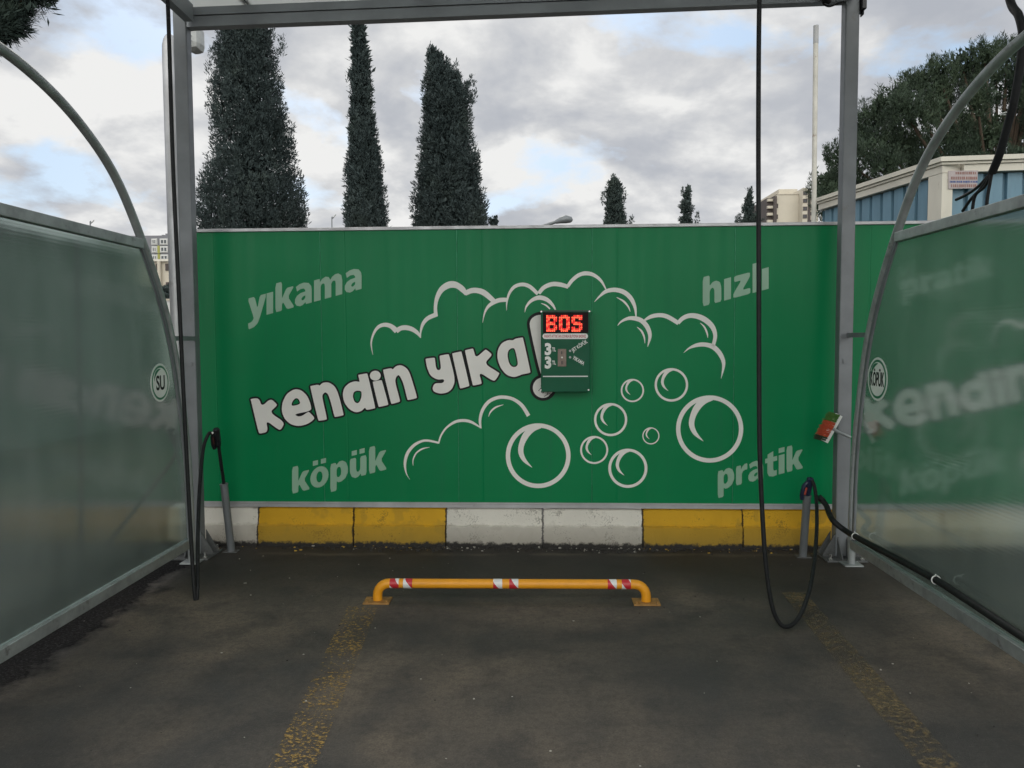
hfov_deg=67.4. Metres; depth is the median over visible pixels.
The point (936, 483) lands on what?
partition
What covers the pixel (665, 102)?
sky
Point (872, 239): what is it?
printed wall
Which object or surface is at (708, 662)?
ground
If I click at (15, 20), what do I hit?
pine tree
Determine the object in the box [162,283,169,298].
hedge
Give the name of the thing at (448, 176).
cypress
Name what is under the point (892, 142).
pine tree
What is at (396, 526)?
kerb block
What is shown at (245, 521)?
kerb block
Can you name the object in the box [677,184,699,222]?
conifer
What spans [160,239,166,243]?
window
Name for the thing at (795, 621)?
hose
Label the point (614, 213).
conifer
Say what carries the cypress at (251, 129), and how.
on the ground
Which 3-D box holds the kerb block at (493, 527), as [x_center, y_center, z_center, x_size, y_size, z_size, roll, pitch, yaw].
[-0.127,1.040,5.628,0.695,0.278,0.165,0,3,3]
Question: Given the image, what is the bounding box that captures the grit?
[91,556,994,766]
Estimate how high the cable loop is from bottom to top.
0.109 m
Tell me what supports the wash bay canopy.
on the ground
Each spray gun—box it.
[210,427,225,483]
[800,477,813,499]
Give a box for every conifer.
[489,215,498,225]
[601,173,634,223]
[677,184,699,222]
[734,185,765,222]
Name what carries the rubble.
on the ground
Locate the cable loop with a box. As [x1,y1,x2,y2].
[820,0,843,6]
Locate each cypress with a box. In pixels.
[195,28,311,228]
[341,24,392,226]
[408,41,493,226]
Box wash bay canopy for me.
[161,0,867,562]
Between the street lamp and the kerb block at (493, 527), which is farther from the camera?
the street lamp
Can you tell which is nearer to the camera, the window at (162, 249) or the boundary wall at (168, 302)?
the boundary wall at (168, 302)
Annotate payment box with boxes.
[540,310,590,391]
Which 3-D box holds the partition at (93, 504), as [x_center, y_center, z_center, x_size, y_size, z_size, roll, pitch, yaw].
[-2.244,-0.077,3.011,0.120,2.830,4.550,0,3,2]
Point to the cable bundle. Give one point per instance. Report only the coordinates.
(1015, 10)
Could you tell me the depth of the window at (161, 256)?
85.33 m
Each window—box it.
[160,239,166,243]
[160,247,167,251]
[160,255,167,258]
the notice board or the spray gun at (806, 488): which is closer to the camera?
the spray gun at (806, 488)
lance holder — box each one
[220,483,239,552]
[794,495,811,557]
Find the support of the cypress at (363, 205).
on the ground
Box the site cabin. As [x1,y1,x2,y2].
[817,154,1023,221]
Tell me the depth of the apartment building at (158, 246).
85.33 m
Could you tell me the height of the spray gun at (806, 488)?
0.232 m
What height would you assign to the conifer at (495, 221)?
4.648 m
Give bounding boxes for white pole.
[811,25,818,221]
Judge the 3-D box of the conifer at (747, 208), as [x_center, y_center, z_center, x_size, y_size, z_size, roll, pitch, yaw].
[12.132,-5.482,39.407,1.481,9.300,1.472,-2,4,-25]
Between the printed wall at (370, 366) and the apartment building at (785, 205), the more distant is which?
the apartment building at (785, 205)
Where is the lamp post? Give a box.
[162,31,204,358]
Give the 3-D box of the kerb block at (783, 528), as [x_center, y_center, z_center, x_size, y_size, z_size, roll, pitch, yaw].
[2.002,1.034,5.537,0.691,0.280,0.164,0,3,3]
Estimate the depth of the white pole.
9.65 m
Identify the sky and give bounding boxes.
[0,0,1023,235]
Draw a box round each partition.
[0,42,202,663]
[839,31,1023,663]
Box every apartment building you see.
[133,234,167,258]
[753,188,817,221]
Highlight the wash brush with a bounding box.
[813,411,850,442]
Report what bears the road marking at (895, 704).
on the ground
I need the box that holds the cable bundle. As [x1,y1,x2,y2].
[955,0,1023,211]
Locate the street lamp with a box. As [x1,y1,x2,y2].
[543,215,572,224]
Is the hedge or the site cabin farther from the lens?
the hedge
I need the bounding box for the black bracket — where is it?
[859,0,866,16]
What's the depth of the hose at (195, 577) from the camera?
4.41 m
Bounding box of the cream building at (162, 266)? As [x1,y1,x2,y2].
[153,259,168,285]
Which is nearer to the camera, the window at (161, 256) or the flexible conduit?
the flexible conduit
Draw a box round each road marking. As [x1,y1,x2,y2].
[270,607,374,767]
[783,592,958,767]
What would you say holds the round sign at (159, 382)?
attached to the partition at (93, 504)
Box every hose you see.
[165,0,211,600]
[756,0,818,628]
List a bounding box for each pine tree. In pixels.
[0,0,61,62]
[803,30,1023,221]
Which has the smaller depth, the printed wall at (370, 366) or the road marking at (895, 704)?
the road marking at (895, 704)
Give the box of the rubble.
[225,545,812,554]
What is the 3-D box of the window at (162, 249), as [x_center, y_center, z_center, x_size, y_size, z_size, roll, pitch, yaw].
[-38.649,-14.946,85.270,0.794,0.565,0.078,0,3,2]
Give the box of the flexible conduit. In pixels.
[818,495,1023,641]
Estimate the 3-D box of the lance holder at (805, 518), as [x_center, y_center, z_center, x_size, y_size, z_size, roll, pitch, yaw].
[1.998,0.967,5.237,0.100,0.447,0.135,0,3,2]
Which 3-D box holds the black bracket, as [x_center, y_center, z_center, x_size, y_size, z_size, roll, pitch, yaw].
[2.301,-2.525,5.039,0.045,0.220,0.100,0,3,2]
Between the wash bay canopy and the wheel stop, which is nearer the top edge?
the wash bay canopy
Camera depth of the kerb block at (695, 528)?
5.50 m
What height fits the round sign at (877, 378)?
0.263 m
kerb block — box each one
[204,507,259,545]
[258,507,354,546]
[354,507,446,546]
[446,508,541,547]
[543,508,641,548]
[642,509,742,548]
[741,509,831,549]
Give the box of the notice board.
[948,170,977,188]
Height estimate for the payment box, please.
0.570 m
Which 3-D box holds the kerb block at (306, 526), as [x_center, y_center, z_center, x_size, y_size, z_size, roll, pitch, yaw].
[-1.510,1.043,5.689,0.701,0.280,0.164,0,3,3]
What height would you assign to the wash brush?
0.211 m
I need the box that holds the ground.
[0,508,1023,767]
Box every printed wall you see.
[197,222,836,509]
[850,220,934,459]
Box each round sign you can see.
[150,364,168,401]
[868,357,887,400]
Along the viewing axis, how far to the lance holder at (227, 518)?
5.43 m
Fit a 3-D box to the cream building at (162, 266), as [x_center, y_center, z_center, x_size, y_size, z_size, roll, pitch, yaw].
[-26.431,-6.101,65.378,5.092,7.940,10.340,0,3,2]
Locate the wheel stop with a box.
[363,578,660,605]
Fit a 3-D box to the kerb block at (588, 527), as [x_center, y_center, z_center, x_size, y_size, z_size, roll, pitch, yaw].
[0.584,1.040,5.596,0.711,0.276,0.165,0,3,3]
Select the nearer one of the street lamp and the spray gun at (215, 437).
the spray gun at (215, 437)
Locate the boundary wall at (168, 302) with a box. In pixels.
[166,299,169,311]
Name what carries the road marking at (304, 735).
on the ground

